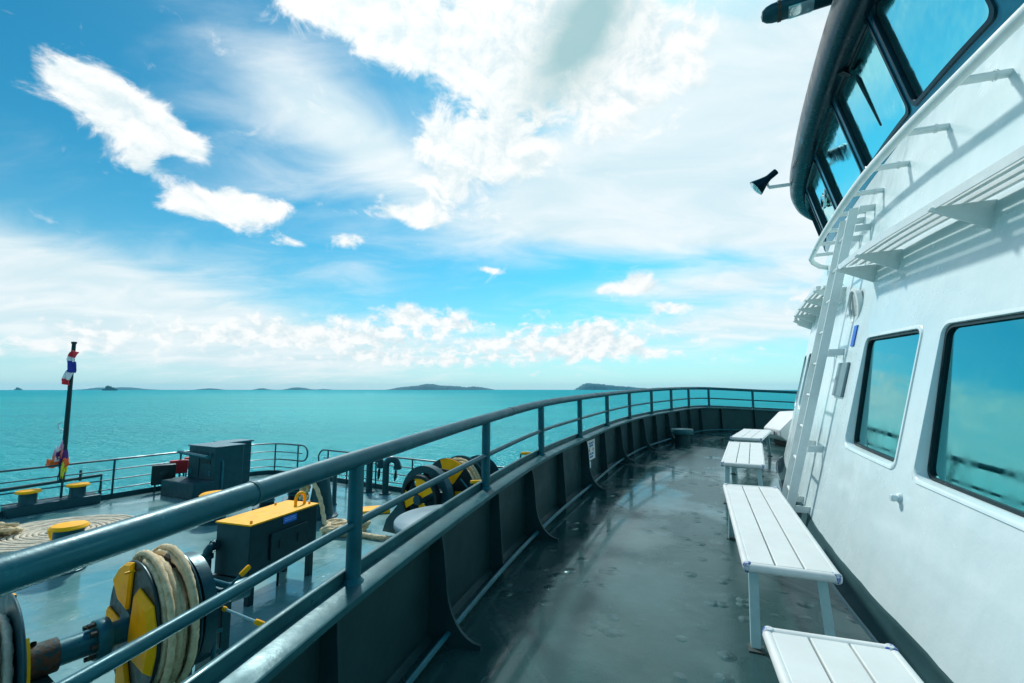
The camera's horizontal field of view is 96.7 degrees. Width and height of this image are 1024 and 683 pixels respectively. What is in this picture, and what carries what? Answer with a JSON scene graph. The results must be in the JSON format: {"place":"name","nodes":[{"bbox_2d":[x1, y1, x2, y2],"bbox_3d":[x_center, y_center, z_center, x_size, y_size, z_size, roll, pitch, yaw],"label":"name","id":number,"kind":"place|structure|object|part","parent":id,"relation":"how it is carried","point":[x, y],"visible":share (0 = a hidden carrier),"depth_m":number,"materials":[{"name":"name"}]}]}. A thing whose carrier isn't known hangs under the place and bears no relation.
{"place":"outdoors","nodes":[
{"label":"outdoors","id":0,"kind":"place"},
{"bbox_2d":[78,387,153,389],"bbox_3d":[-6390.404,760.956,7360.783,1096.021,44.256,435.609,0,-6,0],"label":"island","id":1,"kind":"structure","parent":0,"point":[118,388],"depth_m":7226.41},
{"bbox_2d":[196,388,222,389],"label":"island","id":2,"kind":"structure","parent":0,"point":[209,389],"depth_m":7474.89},
{"bbox_2d":[0,474,423,682],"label":"foredeck","id":3,"kind":"object","parent":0,"point":[62,607],"visible":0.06,"depth_m":7.30,"materials":[{"name":"paint"}]},
{"bbox_2d":[0,482,100,518],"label":"double bollard","id":4,"kind":"object","parent":3,"relation":"on","point":[28,503],"visible":1,"depth_m":11.39,"materials":[{"name":"metal"}]},
{"bbox_2d":[0,470,101,494],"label":"pipe frame","id":5,"kind":"object","parent":3,"relation":"on","point":[80,478],"visible":0.87,"depth_m":11.83,"materials":[{"name":"paint"}]},
{"bbox_2d":[58,342,76,480],"bbox_3d":[-11.900,1.830,12.148,0.278,3.681,0.140,0,-6,0],"label":"flagstaff","id":6,"kind":"object","parent":5,"relation":"on","point":[65,431],"visible":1,"depth_m":12.11,"materials":[{"name":"black paint"}]},
{"bbox_2d":[45,440,69,479],"bbox_3d":[-11.872,3.114,11.969,0.591,1.058,0.259,0,-6,0],"label":"ribbon garland","id":7,"kind":"object","parent":6,"relation":"attached to","point":[60,456],"visible":0.99,"depth_m":11.89,"materials":[{"name":"multicoloured fabric"}]},
{"bbox_2d":[61,351,78,385],"bbox_3d":[-11.825,0.705,12.191,0.358,0.952,0.152,0,-6,0],"label":"flag","id":8,"kind":"object","parent":6,"relation":"hanging from","point":[70,370],"visible":1,"depth_m":12.17,"materials":[{"name":"multicoloured fabric"}]},
{"bbox_2d":[0,514,132,554],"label":"rope coil","id":9,"kind":"object","parent":3,"relation":"on","point":[17,536],"visible":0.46,"depth_m":9.44,"materials":[{"name":"beige fabric"}]},
{"bbox_2d":[47,531,51,540],"bbox_3d":[-8.904,3.777,8.854,0.289,0.299,0.057,0,-6,0],"label":"deck pin","id":10,"kind":"object","parent":9,"relation":"on","point":[50,535],"visible":0.31,"depth_m":8.83,"materials":[{"name":"yellow paint"}]},
{"bbox_2d":[47,520,90,576],"bbox_3d":[-7.550,3.485,7.728,0.537,0.784,0.537,0,-6,0],"label":"bollard","id":11,"kind":"object","parent":3,"relation":"on","point":[60,530],"visible":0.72,"depth_m":7.62,"materials":[{"name":"metal"}]},
{"bbox_2d":[0,551,264,682],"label":"mooring winch","id":12,"kind":"object","parent":3,"relation":"on","point":[132,611],"visible":0.64,"depth_m":4.17,"materials":[{"name":"paint"}]},
{"bbox_2d":[0,613,13,682],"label":"mooring rope","id":13,"kind":"object","parent":12,"relation":"attached to","point":[6,654],"visible":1,"depth_m":3.44,"materials":[{"name":"grey fabric"}]},
{"bbox_2d":[132,544,199,682],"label":"mooring rope","id":14,"kind":"object","parent":12,"relation":"attached to","point":[176,590],"visible":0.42,"depth_m":4.23,"materials":[{"name":"beige fabric"}]},
{"bbox_2d":[0,443,307,516],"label":"bow railing","id":15,"kind":"object","parent":3,"relation":"on","point":[112,495],"visible":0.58,"depth_m":13.05,"materials":[{"name":"metal"}]},
{"bbox_2d":[150,463,175,492],"bbox_3d":[-10.402,4.086,13.574,0.580,0.810,0.360,5,-8,-38],"label":"switch box","id":16,"kind":"object","parent":3,"relation":"on","point":[159,472],"visible":0.81,"depth_m":13.45,"materials":[{"name":"black paint"}]},
{"bbox_2d":[169,459,187,475],"bbox_3d":[-10.414,4.131,14.188,0.460,0.850,0.239,5,-8,-38],"label":"switch box","id":17,"kind":"object","parent":3,"relation":"on","point":[182,466],"visible":0.63,"depth_m":14.17,"materials":[{"name":"red paint"}]},
{"bbox_2d":[161,442,245,499],"bbox_3d":[-9.196,3.796,13.585,1.670,1.390,1.468,-3,-7,27],"label":"deck locker","id":18,"kind":"object","parent":3,"relation":"on","point":[213,466],"visible":0.93,"depth_m":13.31,"materials":[{"name":"metal"}]},
{"bbox_2d":[199,490,227,525],"bbox_3d":[-6.900,3.835,10.557,0.644,0.678,0.644,0,-6,0],"label":"bollard","id":19,"kind":"object","parent":3,"relation":"on","point":[211,523],"visible":0.26,"depth_m":10.36,"materials":[{"name":"metal"}]},
{"bbox_2d":[214,439,253,482],"bbox_3d":[-9.150,3.944,14.919,0.720,1.375,0.900,-3,-7,27],"label":"tall cabinet","id":20,"kind":"object","parent":3,"relation":"on","point":[246,462],"visible":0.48,"depth_m":15.00,"materials":[{"name":"metal"}]},
{"bbox_2d":[201,491,318,606],"bbox_3d":[-3.833,3.132,7.032,0.780,1.351,1.560,-2,-6,18],"label":"equipment cabinet","id":21,"kind":"object","parent":3,"relation":"on","point":[256,540],"visible":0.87,"depth_m":6.70,"materials":[{"name":"metal"}]},
{"bbox_3d":[-3.459,3.087,7.075,0.041,0.380,0.720,-2,-6,18],"label":"door","id":22,"kind":"part","parent":21,"relation":"part of","materials":[{"name":"paint"}]},
{"bbox_2d":[252,498,278,509],"bbox_3d":[-6.320,3.947,11.752,0.600,0.715,0.600,3,-7,-23],"label":"bollard","id":23,"kind":"object","parent":3,"relation":"on","point":[265,503],"visible":0.13,"depth_m":11.58,"materials":[{"name":"metal"}]},
{"bbox_2d":[282,489,306,501],"bbox_3d":[-5.950,4.026,12.498,0.600,0.715,0.600,3,-7,-23],"label":"bollard","id":24,"kind":"object","parent":3,"relation":"on","point":[291,495],"visible":0.22,"depth_m":12.32,"materials":[{"name":"metal"}]},
{"bbox_2d":[310,478,337,520],"bbox_3d":[-4.620,3.666,11.027,0.805,1.113,0.805,0,-6,0],"label":"bollard","id":25,"kind":"object","parent":3,"relation":"on","point":[324,486],"visible":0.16,"depth_m":10.87,"materials":[{"name":"metal"}]},
{"bbox_2d":[332,475,336,505],"bbox_3d":[-4.720,3.744,12.125,0.148,1.187,0.148,0,-6,0],"label":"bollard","id":26,"kind":"object","parent":3,"relation":"on","point":[334,490],"visible":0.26,"depth_m":12.06,"materials":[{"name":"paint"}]},
{"bbox_2d":[364,459,383,492],"bbox_3d":[-4.135,3.957,13.661,0.630,1.085,0.340,0,-6,0],"label":"gooseneck vent","id":27,"kind":"object","parent":3,"relation":"on","point":[369,473],"visible":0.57,"depth_m":13.59,"materials":[{"name":"metal"}]},
{"bbox_2d":[363,505,389,513],"bbox_3d":[-3.450,4.212,11.372,0.750,0.100,0.500,2,-6,-20],"label":"bollard","id":28,"kind":"object","parent":3,"relation":"on","point":[366,509],"visible":0.24,"depth_m":11.26,"materials":[{"name":"yellow metal"}]},
{"bbox_2d":[379,456,401,494],"bbox_3d":[-3.575,3.931,13.413,0.630,1.085,0.340,0,-6,0],"label":"gooseneck vent","id":29,"kind":"object","parent":3,"relation":"on","point":[385,473],"visible":0.99,"depth_m":13.35,"materials":[{"name":"metal"}]},
{"bbox_2d":[318,449,502,491],"bbox_3d":[-1.715,3.912,12.852,11.307,1.046,0.363,-3,-7,27],"label":"bow railing","id":30,"kind":"object","parent":3,"relation":"on","point":[374,485],"visible":0.17,"depth_m":14.09,"materials":[{"name":"metal"}]},
{"bbox_2d":[394,504,441,533],"bbox_3d":[-0.820,3.071,6.263,1.600,1.300,1.600,0,-6,0],"label":"round hatch","id":31,"kind":"object","parent":3,"relation":"on","point":[404,520],"visible":0.17,"depth_m":6.33,"materials":[{"name":"paint"}]},
{"bbox_2d":[382,452,530,533],"bbox_3d":[-0.929,3.245,9.880,3.126,1.510,1.840,5,-8,-41],"label":"anchor windlass","id":32,"kind":"object","parent":3,"relation":"on","point":[446,490],"visible":0.44,"depth_m":9.09,"materials":[{"name":"paint"}]},
{"bbox_2d":[452,458,480,479],"bbox_3d":[-1.214,3.154,9.734,1.280,1.277,0.393,-4,-7,31],"label":"mooring rope","id":33,"kind":"object","parent":32,"relation":"attached to","point":[473,472],"visible":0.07,"depth_m":9.63,"materials":[{"name":"beige fabric"}]},
{"bbox_2d":[284,387,329,389],"bbox_3d":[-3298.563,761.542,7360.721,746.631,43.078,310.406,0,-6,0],"label":"island","id":34,"kind":"structure","parent":0,"point":[297,388],"depth_m":7252.81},
{"bbox_2d":[0,390,797,508],"bbox_3d":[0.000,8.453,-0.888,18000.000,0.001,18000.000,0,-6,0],"label":"sea","id":35,"kind":"structure","parent":0,"point":[103,425],"depth_m":117.28,"materials":[{"name":"liquid"}]},
{"bbox_2d":[102,386,117,390],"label":"distant ship","id":36,"kind":"object","parent":35,"relation":"on","point":[109,388],"visible":1,"depth_m":3178.60,"materials":[{"name":"paint"}]},
{"bbox_2d":[0,0,830,389],"label":"sky","id":37,"kind":"structure","parent":0,"point":[195,194],"materials":[{"name":"blue"}]},
{"bbox_2d":[388,384,493,389],"bbox_3d":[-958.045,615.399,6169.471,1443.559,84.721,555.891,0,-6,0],"label":"island","id":38,"kind":"structure","parent":0,"point":[430,387],"depth_m":5956.35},
{"bbox_2d":[575,383,646,389],"bbox_3d":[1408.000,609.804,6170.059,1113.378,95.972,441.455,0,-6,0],"label":"island","id":39,"kind":"structure","parent":0,"point":[588,386],"depth_m":6005.70,"materials":[{"name":"blue"}]},
{"bbox_3d":[-4.840,3.242,10.851,0.119,0.428,0.060,0,-6,0],"label":"deck pin","id":40,"kind":"object","parent":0,"visible":0},
{"bbox_2d":[299,483,391,540],"bbox_3d":[-3.782,3.657,9.883,3.270,0.949,0.920,-3,-7,27],"label":"rope pile","id":41,"kind":"object","parent":40,"relation":"hanging from","point":[331,524],"visible":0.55,"depth_m":9.80,"materials":[{"name":"beige fabric"}]},
{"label":"hull","id":42,"kind":"structure","parent":0,"visible":0},
{"bbox_2d":[398,431,953,682],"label":"deck","id":43,"kind":"structure","parent":42,"relation":"on","point":[636,573],"depth_m":2.91,"materials":[{"name":"paint"}]},
{"bbox_2d":[181,405,793,682],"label":"bulwark","id":44,"kind":"object","parent":43,"relation":"on","point":[390,618],"visible":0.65,"depth_m":2.44,"materials":[{"name":"paint"}]},
{"bbox_2d":[0,387,796,682],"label":"railing","id":45,"kind":"object","parent":44,"relation":"on","point":[24,568],"visible":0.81,"depth_m":1.37,"materials":[{"name":"metal"}]},
{"bbox_2d":[587,438,594,467],"bbox_3d":[1.062,1.505,6.109,0.008,0.360,0.420,-3,-7,24],"label":"notice sign","id":46,"kind":"object","parent":44,"relation":"attached to","point":[591,446],"visible":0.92,"depth_m":6.13,"materials":[{"name":"white plastic"}]},
{"bbox_2d":[671,428,693,446],"bbox_3d":[3.500,1.965,9.346,0.430,0.360,0.430,0,-6,0],"label":"mushroom vent","id":47,"kind":"object","parent":43,"relation":"on","point":[682,437],"visible":0.98,"depth_m":9.21,"materials":[{"name":"metal"}]},
{"bbox_2d":[721,441,765,503],"bbox_3d":[2.927,1.607,5.718,0.439,0.458,1.843,-3,-5,28],"label":"bench","id":48,"kind":"object","parent":43,"relation":"on","point":[753,450],"visible":0.98,"depth_m":5.30,"materials":[{"name":"white plastic"}]},
{"bbox_2d":[730,429,772,461],"bbox_3d":[4.018,1.756,7.595,0.461,0.458,1.438,-4,-6,34],"label":"bench","id":49,"kind":"object","parent":43,"relation":"on","point":[754,435],"visible":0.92,"depth_m":7.44,"materials":[{"name":"white plastic"}]},
{"bbox_2d":[764,411,792,446],"bbox_3d":[5.665,1.800,9.381,0.655,0.709,0.800,-1,-6,8],"label":"storage box","id":50,"kind":"object","parent":43,"relation":"on","point":[778,424],"visible":0.5,"depth_m":9.29,"materials":[{"name":"metal"}]},
{"bbox_2d":[723,483,842,654],"bbox_3d":[1.742,1.422,3.111,0.439,0.458,1.843,-2,-4,22],"label":"bench","id":51,"kind":"object","parent":43,"relation":"on","point":[790,544],"visible":0.98,"depth_m":2.58,"materials":[{"name":"paint"}]},
{"bbox_2d":[782,204,875,512],"bbox_3d":[3.062,0.231,4.451,0.922,2.982,0.421,-3,-7,25],"label":"ladder","id":52,"kind":"object","parent":43,"relation":"on","point":[821,353],"visible":0.86,"depth_m":4.30,"materials":[{"name":"white metal"}]},
{"bbox_2d":[762,626,923,682],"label":"bench","id":53,"kind":"object","parent":43,"relation":"on","point":[799,657],"visible":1,"depth_m":1.57,"materials":[{"name":"white plastic"}]},
{"bbox_2d":[776,24,1023,682],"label":"deckhouse","id":54,"kind":"object","parent":43,"relation":"on","point":[921,392],"visible":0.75,"depth_m":2.53,"materials":[{"name":"paint"}]},
{"bbox_2d":[794,354,806,407],"bbox_3d":[4.474,0.607,7.043,0.216,0.816,0.640,-3,-7,30],"label":"window","id":55,"kind":"structure","parent":54,"relation":"in","point":[805,358],"depth_m":7.28,"materials":[{"name":"paint"}]},
{"bbox_2d":[798,352,811,409],"bbox_3d":[4.027,0.542,6.223,0.214,0.817,0.655,-3,-7,28],"label":"window","id":56,"kind":"structure","parent":54,"relation":"in","point":[806,371],"depth_m":6.48,"materials":[{"name":"paint"}]},
{"bbox_2d":[793,284,844,329],"bbox_3d":[4.230,-0.377,6.420,0.401,0.266,3.750,-3,-7,29],"label":"slatted shelf","id":57,"kind":"object","parent":54,"relation":"on","point":[807,318],"visible":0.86,"depth_m":6.12,"materials":[{"name":"white metal"}]},
{"bbox_2d":[844,325,922,469],"bbox_3d":[2.579,0.368,3.200,0.241,0.921,0.970,-2,-6,21],"label":"window","id":58,"kind":"structure","parent":54,"relation":"in","point":[889,359],"depth_m":3.21,"materials":[{"name":"glass"}]},
{"bbox_2d":[789,0,1023,251],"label":"wheelhouse","id":59,"kind":"object","parent":54,"relation":"on","point":[883,72],"visible":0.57,"depth_m":4.00,"materials":[{"name":"metal"}]},
{"bbox_2d":[750,169,790,194],"bbox_3d":[4.189,-2.616,7.381,0.605,0.374,0.274,-5,-8,41],"label":"horn loudspeaker","id":60,"kind":"object","parent":59,"relation":"attached to","point":[758,186],"visible":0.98,"depth_m":7.40,"materials":[{"name":"black plastic"}]},
{"bbox_2d":[761,0,832,23],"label":"deck lamp","id":61,"kind":"object","parent":59,"relation":"attached to","point":[778,11],"visible":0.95,"depth_m":4.61,"materials":[{"name":"paint"}]},
{"bbox_2d":[805,192,825,251],"bbox_3d":[5.030,-1.961,7.528,0.271,0.857,0.921,-4,-7,34],"label":"window","id":62,"kind":"structure","parent":59,"relation":"in","point":[811,211],"depth_m":7.78,"materials":[{"name":"glass"}]},
{"bbox_2d":[806,160,835,235],"bbox_3d":[4.451,-2.039,6.545,0.255,0.862,1.066,-3,-7,28],"label":"window","id":63,"kind":"structure","parent":59,"relation":"in","point":[815,184],"depth_m":6.66,"materials":[{"name":"glass"}]},
{"bbox_2d":[815,104,862,206],"bbox_3d":[3.853,-2.126,5.395,0.272,0.931,1.261,-3,-7,26],"label":"window","id":64,"kind":"structure","parent":59,"relation":"in","point":[838,162],"depth_m":5.41,"materials":[{"name":"glass"}]},
{"bbox_2d":[833,18,910,168],"bbox_3d":[3.282,-2.211,4.209,0.281,0.956,1.225,-3,-7,24],"label":"window","id":65,"kind":"structure","parent":59,"relation":"in","point":[867,60],"depth_m":4.14,"materials":[{"name":"glass"}]},
{"bbox_2d":[868,0,997,106],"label":"window","id":66,"kind":"structure","parent":59,"relation":"in","point":[922,40],"depth_m":3.25,"materials":[{"name":"glass"}]},
{"bbox_2d":[808,3,1023,269],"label":"handrail","id":67,"kind":"object","parent":54,"relation":"attached to","point":[1010,26],"visible":0.87,"depth_m":2.86,"materials":[{"name":"white metal"}]},
{"bbox_2d":[836,145,1023,281],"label":"slatted shelf","id":68,"kind":"object","parent":54,"relation":"attached to","point":[975,208],"visible":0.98,"depth_m":2.40,"materials":[{"name":"white metal"}]},
{"bbox_2d":[912,306,1023,531],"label":"window","id":69,"kind":"structure","parent":54,"relation":"in","point":[969,452],"depth_m":2.21,"materials":[{"name":"glass"}]}
]}

